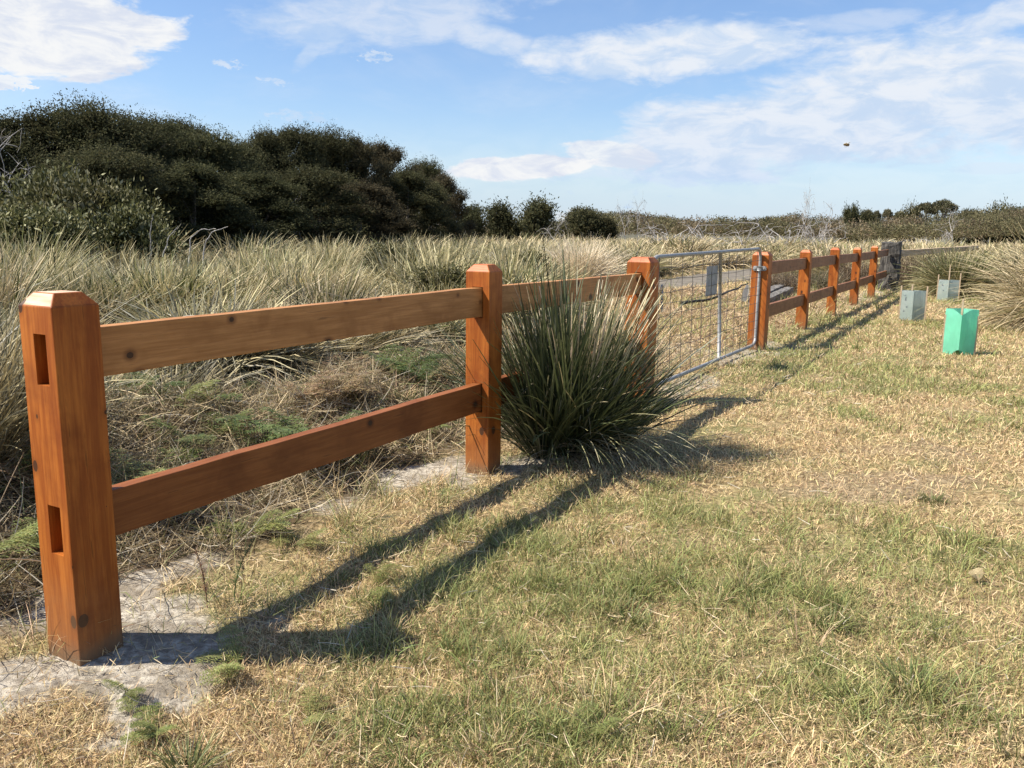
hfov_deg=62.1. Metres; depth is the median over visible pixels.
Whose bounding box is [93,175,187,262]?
olive shrub
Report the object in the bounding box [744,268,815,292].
dead brush
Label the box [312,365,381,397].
fern
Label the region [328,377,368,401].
fern
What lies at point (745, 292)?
marker board
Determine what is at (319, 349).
grass tussock
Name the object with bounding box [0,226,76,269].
grass tussock
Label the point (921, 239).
branch heap
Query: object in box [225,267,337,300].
grass tussock
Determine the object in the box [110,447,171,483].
fern
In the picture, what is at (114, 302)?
grass tussock
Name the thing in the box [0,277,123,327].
grass tussock
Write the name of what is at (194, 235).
dead stick
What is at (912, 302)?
tree guard
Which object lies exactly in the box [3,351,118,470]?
grass tussock
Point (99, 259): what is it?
grass tussock
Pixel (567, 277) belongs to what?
grass tussock
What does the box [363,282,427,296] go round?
grass tussock
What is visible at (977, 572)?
fallen leaf
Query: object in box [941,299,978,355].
tree guard
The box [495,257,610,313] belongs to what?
grass tussock
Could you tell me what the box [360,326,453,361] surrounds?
grass tussock
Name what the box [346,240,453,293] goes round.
grass tussock
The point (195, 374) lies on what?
grass tussock
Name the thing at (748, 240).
branch heap
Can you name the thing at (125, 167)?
dense tree
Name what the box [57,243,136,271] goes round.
grass tussock
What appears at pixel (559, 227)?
scrub tree
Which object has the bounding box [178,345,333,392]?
grass tussock
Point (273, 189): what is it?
dense tree
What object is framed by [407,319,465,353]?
grass tussock
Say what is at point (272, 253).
grass tussock
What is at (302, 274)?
grass tussock
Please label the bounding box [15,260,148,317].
grass tussock
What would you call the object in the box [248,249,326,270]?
grass tussock
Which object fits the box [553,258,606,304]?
grass tussock
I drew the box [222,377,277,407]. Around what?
fern
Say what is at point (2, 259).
grass tussock
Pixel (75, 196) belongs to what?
olive shrub
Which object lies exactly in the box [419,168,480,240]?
dense tree
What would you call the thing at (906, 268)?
dead brush
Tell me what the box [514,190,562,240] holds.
scrub tree
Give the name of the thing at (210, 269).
grass tussock
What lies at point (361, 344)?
grass tussock
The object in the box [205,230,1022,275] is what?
tussock field
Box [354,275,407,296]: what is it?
grass tussock
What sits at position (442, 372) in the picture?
fern
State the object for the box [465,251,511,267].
grass tussock
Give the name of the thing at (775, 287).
timber sleeper
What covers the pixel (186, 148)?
dense tree
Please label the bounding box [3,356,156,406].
grass tussock
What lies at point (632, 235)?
hill
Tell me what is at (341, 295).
grass tussock
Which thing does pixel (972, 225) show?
scrub
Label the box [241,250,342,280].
grass tussock
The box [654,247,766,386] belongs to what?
metal gate
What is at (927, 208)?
umbrella tree
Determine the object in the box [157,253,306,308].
grass tussock
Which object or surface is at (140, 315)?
grass tussock
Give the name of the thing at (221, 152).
dense tree
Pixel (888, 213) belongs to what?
umbrella tree
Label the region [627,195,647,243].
dead tree
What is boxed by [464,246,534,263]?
grass tussock
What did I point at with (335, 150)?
dense tree
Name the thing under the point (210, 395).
fern
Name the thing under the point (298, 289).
grass tussock
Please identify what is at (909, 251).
log rail
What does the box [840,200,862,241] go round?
scrub tree
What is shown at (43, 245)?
grass tussock
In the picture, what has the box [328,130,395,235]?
dense tree
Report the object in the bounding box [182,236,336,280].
grass tussock
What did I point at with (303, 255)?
grass tussock
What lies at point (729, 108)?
sky
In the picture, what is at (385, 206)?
dense tree
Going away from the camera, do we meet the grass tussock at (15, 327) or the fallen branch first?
the grass tussock at (15, 327)
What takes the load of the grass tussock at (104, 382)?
on the ground at (132, 654)
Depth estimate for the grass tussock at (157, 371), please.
6.81 m
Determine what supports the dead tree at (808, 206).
on the ground at (132, 654)
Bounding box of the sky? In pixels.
[0,0,1023,224]
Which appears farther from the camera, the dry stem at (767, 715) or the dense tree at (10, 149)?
the dense tree at (10, 149)
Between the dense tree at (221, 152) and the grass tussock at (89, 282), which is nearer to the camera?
the grass tussock at (89, 282)
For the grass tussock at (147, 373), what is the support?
on the ground at (132, 654)
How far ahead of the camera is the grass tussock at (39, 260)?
13.03 m
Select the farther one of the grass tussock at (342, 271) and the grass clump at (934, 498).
the grass tussock at (342, 271)
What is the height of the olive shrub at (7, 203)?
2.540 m
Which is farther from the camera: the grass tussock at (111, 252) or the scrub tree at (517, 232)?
the scrub tree at (517, 232)
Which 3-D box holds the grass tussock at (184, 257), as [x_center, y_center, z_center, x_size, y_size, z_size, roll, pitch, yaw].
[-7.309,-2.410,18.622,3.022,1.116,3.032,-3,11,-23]
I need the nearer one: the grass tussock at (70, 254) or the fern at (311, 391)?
the fern at (311, 391)
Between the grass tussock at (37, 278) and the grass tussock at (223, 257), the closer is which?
the grass tussock at (37, 278)
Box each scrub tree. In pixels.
[456,200,493,238]
[481,195,522,240]
[510,212,529,240]
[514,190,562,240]
[550,216,574,238]
[558,203,611,240]
[594,217,622,240]
[836,202,861,244]
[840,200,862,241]
[857,207,879,243]
[895,198,925,242]
[947,207,988,244]
[981,193,1023,245]
[998,203,1023,244]
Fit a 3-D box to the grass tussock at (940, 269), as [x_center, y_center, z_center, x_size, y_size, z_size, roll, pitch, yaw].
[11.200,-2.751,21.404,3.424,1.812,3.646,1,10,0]
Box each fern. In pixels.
[0,456,34,497]
[0,521,39,556]
[2,447,31,474]
[11,517,38,545]
[101,678,146,711]
[105,372,186,400]
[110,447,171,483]
[120,702,176,745]
[131,376,221,406]
[138,414,216,465]
[145,380,257,409]
[194,624,246,685]
[196,384,228,406]
[198,508,300,534]
[199,409,252,440]
[216,406,362,442]
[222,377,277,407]
[229,415,308,446]
[263,519,327,547]
[274,369,344,400]
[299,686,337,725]
[308,358,379,374]
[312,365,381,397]
[322,354,368,373]
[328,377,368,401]
[333,413,402,445]
[363,344,454,373]
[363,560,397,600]
[374,351,447,383]
[374,355,412,374]
[381,407,451,432]
[417,357,465,381]
[573,700,620,735]
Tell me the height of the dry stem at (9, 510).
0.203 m
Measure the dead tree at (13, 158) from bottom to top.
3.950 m
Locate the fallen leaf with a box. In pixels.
[968,567,982,579]
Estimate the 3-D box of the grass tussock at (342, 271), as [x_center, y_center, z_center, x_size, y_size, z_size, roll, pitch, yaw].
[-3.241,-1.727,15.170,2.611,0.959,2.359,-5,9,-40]
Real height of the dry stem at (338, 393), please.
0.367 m
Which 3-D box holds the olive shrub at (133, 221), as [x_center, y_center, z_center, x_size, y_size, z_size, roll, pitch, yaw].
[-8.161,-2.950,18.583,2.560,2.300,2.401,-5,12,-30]
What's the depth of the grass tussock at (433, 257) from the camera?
19.43 m
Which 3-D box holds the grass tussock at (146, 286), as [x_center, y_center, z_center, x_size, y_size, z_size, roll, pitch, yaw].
[-4.230,-1.083,10.287,3.002,1.188,3.021,-3,13,-20]
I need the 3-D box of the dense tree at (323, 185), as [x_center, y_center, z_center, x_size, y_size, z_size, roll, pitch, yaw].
[-7.390,-6.235,32.285,5.732,4.500,5.700,-2,10,-16]
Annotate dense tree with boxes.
[0,88,168,202]
[0,105,91,198]
[0,117,54,204]
[26,136,207,252]
[111,103,220,241]
[126,109,215,242]
[136,154,269,254]
[157,111,216,239]
[171,119,274,250]
[201,167,329,250]
[222,133,280,227]
[237,123,309,231]
[250,158,386,249]
[256,119,330,239]
[299,119,393,237]
[307,177,421,246]
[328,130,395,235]
[363,134,423,240]
[380,165,455,244]
[400,155,457,237]
[412,179,466,243]
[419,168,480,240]
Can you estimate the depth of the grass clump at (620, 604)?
3.26 m
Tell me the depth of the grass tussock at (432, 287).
12.84 m
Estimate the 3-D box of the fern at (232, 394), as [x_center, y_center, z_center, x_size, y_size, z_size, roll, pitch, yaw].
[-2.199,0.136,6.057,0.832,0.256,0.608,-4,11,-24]
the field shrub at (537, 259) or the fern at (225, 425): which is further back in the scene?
the field shrub at (537, 259)
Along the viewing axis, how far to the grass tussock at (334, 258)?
19.90 m
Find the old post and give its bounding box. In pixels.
[878,241,902,291]
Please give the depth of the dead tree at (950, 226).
69.52 m
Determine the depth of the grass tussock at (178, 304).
8.09 m
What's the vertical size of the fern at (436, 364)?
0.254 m
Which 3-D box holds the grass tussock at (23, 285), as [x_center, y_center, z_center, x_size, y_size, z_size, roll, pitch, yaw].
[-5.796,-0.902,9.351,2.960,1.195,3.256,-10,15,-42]
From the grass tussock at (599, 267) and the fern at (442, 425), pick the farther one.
the grass tussock at (599, 267)
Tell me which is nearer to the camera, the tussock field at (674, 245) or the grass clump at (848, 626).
the grass clump at (848, 626)
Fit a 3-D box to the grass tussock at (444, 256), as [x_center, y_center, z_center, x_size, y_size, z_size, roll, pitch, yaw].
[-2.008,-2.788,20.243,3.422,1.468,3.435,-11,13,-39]
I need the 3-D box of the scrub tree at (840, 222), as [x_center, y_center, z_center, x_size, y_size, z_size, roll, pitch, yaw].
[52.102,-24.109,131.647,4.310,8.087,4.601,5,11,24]
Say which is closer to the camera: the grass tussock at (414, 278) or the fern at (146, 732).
the fern at (146, 732)
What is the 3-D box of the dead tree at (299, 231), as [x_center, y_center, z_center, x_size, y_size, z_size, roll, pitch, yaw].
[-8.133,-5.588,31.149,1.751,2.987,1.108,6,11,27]
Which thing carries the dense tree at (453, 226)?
on the ground at (132, 654)
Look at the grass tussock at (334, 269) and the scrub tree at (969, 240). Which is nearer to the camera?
the grass tussock at (334, 269)
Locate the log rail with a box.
[901,245,978,256]
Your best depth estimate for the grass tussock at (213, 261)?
19.73 m
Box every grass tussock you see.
[0,220,127,275]
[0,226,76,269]
[0,237,126,283]
[0,240,69,285]
[0,240,117,326]
[0,246,118,313]
[0,247,55,272]
[0,249,39,288]
[0,249,124,289]
[0,261,190,474]
[0,266,82,292]
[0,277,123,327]
[0,285,140,388]
[0,307,112,357]
[0,321,158,436]
[1,246,113,279]
[2,262,172,319]
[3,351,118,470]
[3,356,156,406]
[4,235,126,272]
[4,248,80,278]
[5,272,207,324]
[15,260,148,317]
[42,257,125,283]
[43,245,292,319]
[49,256,225,315]
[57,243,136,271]
[58,245,186,287]
[72,236,173,274]
[78,260,179,285]
[79,251,124,268]
[94,253,231,284]
[97,276,349,394]
[99,292,259,323]
[100,248,181,271]
[103,300,225,323]
[105,369,208,413]
[106,354,279,414]
[106,364,199,384]
[113,243,212,270]
[125,254,281,315]
[142,256,290,293]
[143,275,329,314]
[144,252,235,277]
[146,248,219,270]
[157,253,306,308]
[174,242,225,264]
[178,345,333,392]
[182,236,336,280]
[183,258,244,279]
[184,289,379,383]
[186,253,246,270]
[189,250,247,264]
[203,251,300,284]
[224,255,384,296]
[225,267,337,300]
[225,284,329,310]
[229,261,457,352]
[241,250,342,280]
[241,251,338,269]
[245,247,381,297]
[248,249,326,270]
[252,263,333,279]
[255,247,303,262]
[255,276,356,305]
[263,272,395,307]
[269,259,376,290]
[270,246,325,263]
[289,248,391,282]
[289,261,382,279]
[294,236,364,271]
[294,287,464,355]
[301,298,427,360]
[302,260,396,293]
[303,247,362,269]
[303,264,398,297]
[316,250,361,265]
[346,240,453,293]
[351,276,409,295]
[354,230,483,273]
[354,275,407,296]
[355,251,441,288]
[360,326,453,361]
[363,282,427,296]
[370,233,532,321]
[370,264,461,291]
[385,279,447,294]
[388,278,465,294]
[394,257,500,284]
[397,238,476,266]
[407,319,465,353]
[421,236,501,264]
[432,247,594,323]
[453,249,484,267]
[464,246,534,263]
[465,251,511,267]
[469,239,587,310]
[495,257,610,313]
[498,242,547,259]
[516,232,659,284]
[534,262,597,306]
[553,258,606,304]
[886,240,1016,299]
[913,221,1023,336]
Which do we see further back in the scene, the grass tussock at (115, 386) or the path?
the path
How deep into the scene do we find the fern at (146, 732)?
2.46 m
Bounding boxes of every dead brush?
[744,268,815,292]
[791,267,847,288]
[824,258,879,286]
[877,245,961,287]
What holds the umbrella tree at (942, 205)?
on the ground at (132, 654)
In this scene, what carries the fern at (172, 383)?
on the ground at (132, 654)
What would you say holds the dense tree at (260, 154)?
on the ground at (132, 654)
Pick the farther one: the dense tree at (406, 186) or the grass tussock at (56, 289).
the dense tree at (406, 186)
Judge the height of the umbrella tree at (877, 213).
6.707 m
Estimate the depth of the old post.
23.24 m
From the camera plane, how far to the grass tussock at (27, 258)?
12.70 m
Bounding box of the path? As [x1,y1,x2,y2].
[658,268,751,288]
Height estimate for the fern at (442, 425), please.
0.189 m
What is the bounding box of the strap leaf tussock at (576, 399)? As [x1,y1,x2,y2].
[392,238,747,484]
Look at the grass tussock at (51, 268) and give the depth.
11.35 m
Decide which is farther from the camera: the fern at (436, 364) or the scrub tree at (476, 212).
the scrub tree at (476, 212)
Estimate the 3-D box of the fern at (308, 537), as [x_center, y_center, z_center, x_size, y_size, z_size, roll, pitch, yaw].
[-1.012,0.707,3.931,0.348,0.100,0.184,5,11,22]
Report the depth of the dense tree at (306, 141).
36.35 m
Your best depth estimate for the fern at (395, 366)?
7.54 m
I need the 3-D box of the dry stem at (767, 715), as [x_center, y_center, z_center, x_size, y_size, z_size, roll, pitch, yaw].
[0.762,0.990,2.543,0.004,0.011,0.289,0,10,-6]
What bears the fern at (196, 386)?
on the ground at (132, 654)
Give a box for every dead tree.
[0,128,34,199]
[286,191,315,243]
[542,213,568,244]
[614,200,638,241]
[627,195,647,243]
[796,194,822,243]
[804,190,815,242]
[821,201,844,240]
[935,208,961,242]
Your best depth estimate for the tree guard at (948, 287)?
19.76 m
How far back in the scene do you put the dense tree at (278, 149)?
35.43 m
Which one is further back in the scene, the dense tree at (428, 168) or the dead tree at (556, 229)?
the dense tree at (428, 168)
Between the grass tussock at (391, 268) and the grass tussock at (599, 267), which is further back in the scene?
the grass tussock at (599, 267)
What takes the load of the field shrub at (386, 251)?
on the ground at (132, 654)
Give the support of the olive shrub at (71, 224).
on the ground at (132, 654)
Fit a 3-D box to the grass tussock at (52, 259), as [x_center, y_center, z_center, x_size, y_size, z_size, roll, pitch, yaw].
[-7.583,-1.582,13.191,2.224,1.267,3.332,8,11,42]
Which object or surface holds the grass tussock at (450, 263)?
on the ground at (132, 654)
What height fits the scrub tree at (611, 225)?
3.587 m
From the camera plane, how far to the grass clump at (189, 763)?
2.37 m
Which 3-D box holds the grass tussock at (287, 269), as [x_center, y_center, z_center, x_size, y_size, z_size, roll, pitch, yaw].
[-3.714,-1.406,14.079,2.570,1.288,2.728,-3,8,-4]
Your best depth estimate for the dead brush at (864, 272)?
25.13 m
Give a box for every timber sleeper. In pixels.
[748,283,785,302]
[770,287,793,302]
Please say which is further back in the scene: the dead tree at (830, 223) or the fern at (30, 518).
the dead tree at (830, 223)
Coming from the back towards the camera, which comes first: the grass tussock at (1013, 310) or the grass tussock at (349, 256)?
the grass tussock at (349, 256)
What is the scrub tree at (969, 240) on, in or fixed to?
on the ground at (132, 654)
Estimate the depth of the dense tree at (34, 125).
25.53 m
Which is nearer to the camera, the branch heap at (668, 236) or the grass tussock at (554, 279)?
the grass tussock at (554, 279)
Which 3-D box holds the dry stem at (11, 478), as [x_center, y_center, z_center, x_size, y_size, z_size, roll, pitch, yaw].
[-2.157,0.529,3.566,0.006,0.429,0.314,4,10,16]
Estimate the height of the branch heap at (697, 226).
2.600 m
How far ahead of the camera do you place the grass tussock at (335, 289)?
11.01 m
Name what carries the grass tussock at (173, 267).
on the ground at (132, 654)
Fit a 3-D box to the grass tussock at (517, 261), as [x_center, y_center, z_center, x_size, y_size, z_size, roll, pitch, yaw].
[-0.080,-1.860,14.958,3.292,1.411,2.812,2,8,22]
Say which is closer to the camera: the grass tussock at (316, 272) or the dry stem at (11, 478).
the dry stem at (11, 478)
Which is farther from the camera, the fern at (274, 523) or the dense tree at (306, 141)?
the dense tree at (306, 141)
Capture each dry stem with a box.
[0,452,23,502]
[0,496,20,521]
[0,558,40,561]
[332,366,350,416]
[748,690,786,742]
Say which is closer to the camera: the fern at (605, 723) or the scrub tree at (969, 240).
the fern at (605, 723)
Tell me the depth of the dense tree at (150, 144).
27.51 m
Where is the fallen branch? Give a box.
[680,283,748,304]
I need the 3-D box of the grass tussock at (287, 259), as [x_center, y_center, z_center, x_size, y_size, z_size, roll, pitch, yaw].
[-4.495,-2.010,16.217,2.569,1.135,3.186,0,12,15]
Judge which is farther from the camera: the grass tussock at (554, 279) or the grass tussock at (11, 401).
the grass tussock at (554, 279)
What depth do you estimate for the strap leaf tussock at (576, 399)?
5.30 m
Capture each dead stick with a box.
[150,215,152,254]
[162,226,177,256]
[188,228,215,262]
[202,226,227,260]
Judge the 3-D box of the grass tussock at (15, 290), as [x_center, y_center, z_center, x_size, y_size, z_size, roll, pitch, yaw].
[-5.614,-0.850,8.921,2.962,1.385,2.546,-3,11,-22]
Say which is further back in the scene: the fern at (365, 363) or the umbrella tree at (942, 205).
the umbrella tree at (942, 205)
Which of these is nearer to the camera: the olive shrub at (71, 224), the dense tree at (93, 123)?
the olive shrub at (71, 224)
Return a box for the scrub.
[435,205,1023,241]
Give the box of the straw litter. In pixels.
[0,283,1023,767]
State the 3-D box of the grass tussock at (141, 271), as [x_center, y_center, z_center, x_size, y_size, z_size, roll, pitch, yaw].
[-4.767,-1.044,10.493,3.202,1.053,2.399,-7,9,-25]
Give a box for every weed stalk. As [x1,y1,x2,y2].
[192,546,211,607]
[227,536,255,600]
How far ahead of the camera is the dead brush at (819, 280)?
23.03 m
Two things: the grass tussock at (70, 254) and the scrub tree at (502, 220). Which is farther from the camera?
the scrub tree at (502, 220)
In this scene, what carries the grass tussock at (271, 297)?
on the ground at (132, 654)
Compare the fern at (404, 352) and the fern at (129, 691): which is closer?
the fern at (129, 691)
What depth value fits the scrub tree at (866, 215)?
134.68 m
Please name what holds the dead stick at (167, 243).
on the grass tussock
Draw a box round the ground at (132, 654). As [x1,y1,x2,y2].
[0,266,1023,767]
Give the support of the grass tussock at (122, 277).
on the ground at (132, 654)
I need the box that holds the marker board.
[741,285,748,301]
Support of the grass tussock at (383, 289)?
on the ground at (132, 654)
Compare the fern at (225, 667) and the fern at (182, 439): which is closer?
the fern at (225, 667)
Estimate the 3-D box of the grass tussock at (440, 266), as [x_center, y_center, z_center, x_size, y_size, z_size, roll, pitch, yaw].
[-1.180,-1.714,13.814,3.012,1.480,3.902,-6,12,-37]
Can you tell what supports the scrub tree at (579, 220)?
on the ground at (132, 654)
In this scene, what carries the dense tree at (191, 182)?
on the ground at (132, 654)
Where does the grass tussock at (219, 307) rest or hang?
on the ground at (132, 654)
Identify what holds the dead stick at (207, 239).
on the grass tussock at (256, 258)
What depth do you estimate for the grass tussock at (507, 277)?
13.60 m
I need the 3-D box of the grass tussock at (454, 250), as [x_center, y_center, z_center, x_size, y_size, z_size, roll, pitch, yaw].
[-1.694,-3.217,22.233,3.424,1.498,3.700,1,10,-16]
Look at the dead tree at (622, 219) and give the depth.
59.16 m
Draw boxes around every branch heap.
[634,221,714,244]
[637,218,779,247]
[678,217,819,247]
[724,230,769,245]
[805,220,865,250]
[893,235,946,244]
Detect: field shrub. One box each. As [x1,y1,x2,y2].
[352,236,426,274]
[388,255,469,293]
[495,247,575,277]
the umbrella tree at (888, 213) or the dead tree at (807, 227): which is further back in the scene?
the umbrella tree at (888, 213)
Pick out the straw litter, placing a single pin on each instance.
(380, 377)
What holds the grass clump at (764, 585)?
on the ground at (132, 654)
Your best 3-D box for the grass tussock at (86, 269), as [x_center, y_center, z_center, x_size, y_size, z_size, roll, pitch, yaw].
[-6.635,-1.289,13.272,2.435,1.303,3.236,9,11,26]
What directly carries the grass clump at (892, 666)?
on the ground at (132, 654)
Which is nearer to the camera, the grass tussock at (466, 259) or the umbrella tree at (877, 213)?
the grass tussock at (466, 259)
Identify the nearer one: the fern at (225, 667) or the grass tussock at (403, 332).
the fern at (225, 667)
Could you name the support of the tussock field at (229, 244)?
on the ground at (132, 654)
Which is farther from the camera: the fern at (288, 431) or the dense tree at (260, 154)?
the dense tree at (260, 154)
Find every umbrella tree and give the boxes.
[873,210,881,218]
[882,208,893,240]
[893,211,902,218]
[914,201,938,239]
[931,199,959,239]
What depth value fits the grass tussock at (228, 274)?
11.88 m
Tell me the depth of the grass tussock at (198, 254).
21.74 m
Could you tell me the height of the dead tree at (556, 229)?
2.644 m
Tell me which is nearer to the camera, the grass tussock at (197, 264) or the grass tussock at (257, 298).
the grass tussock at (257, 298)
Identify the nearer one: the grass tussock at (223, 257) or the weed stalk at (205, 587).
the weed stalk at (205, 587)
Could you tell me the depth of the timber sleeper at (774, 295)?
19.10 m
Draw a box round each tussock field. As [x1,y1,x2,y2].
[158,224,1023,291]
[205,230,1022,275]
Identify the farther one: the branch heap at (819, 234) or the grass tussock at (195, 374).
the branch heap at (819, 234)
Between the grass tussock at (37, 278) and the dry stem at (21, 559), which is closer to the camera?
the dry stem at (21, 559)
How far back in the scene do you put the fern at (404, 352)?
7.69 m
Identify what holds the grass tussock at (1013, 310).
on the ground at (132, 654)
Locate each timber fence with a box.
[18,257,658,666]
[747,246,888,349]
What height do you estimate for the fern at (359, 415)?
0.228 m
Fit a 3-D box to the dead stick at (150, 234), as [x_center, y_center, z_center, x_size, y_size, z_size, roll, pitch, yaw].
[-7.517,-3.111,17.746,0.111,0.860,0.033,1,10,0]
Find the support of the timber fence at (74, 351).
on the ground at (132, 654)
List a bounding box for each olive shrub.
[0,158,107,228]
[0,184,37,228]
[0,194,127,261]
[4,160,159,257]
[87,197,194,266]
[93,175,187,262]
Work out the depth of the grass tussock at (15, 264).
10.99 m
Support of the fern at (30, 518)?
on the ground at (132, 654)
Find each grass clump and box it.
[138,724,240,767]
[592,591,659,630]
[717,567,770,598]
[793,598,875,634]
[856,650,960,709]
[911,487,953,505]
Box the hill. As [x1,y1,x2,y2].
[483,230,1017,244]
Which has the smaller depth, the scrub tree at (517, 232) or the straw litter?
the straw litter
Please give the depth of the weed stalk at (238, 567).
3.39 m
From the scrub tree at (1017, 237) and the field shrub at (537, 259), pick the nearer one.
the field shrub at (537, 259)
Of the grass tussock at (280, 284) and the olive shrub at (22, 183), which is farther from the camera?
the olive shrub at (22, 183)
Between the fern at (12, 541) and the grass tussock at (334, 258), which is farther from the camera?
the grass tussock at (334, 258)
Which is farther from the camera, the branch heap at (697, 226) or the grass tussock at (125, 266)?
the branch heap at (697, 226)
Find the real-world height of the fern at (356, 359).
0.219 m
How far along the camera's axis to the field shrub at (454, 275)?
13.19 m
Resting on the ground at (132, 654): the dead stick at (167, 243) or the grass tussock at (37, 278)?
the grass tussock at (37, 278)
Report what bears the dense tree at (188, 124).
on the ground at (132, 654)
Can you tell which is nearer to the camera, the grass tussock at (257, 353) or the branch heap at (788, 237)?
the grass tussock at (257, 353)
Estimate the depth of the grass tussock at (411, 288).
12.65 m
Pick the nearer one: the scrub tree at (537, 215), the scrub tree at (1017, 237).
the scrub tree at (537, 215)
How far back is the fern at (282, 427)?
5.19 m
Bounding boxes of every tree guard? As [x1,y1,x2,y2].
[898,284,928,320]
[936,265,961,301]
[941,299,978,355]
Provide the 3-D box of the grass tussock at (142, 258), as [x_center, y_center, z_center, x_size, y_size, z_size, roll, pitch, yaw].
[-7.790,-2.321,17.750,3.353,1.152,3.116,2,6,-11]
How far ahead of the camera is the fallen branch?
17.34 m
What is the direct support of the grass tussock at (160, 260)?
on the ground at (132, 654)
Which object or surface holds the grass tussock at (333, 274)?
on the ground at (132, 654)
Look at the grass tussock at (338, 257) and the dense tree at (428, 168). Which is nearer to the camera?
the grass tussock at (338, 257)
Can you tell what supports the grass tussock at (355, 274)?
on the ground at (132, 654)
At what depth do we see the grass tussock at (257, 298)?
9.81 m
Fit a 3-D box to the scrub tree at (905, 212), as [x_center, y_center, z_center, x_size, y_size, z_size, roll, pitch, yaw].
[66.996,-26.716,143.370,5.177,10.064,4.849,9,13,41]
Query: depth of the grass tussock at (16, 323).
7.87 m
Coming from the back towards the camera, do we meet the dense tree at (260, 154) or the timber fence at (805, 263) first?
the dense tree at (260, 154)
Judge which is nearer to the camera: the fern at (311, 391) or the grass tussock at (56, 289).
the fern at (311, 391)
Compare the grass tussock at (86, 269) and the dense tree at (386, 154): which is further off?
the dense tree at (386, 154)
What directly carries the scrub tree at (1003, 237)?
on the ground at (132, 654)
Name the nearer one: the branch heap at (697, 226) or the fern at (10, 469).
the fern at (10, 469)
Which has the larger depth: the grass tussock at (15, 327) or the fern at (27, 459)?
the grass tussock at (15, 327)
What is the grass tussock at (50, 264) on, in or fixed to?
on the ground at (132, 654)
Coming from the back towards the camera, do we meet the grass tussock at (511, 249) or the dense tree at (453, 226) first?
the dense tree at (453, 226)
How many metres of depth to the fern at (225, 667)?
2.91 m
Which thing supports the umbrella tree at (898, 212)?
on the ground at (132, 654)
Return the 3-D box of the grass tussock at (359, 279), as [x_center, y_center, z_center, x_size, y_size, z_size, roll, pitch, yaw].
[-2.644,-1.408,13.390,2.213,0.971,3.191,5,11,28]
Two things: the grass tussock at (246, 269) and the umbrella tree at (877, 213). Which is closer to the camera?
the grass tussock at (246, 269)

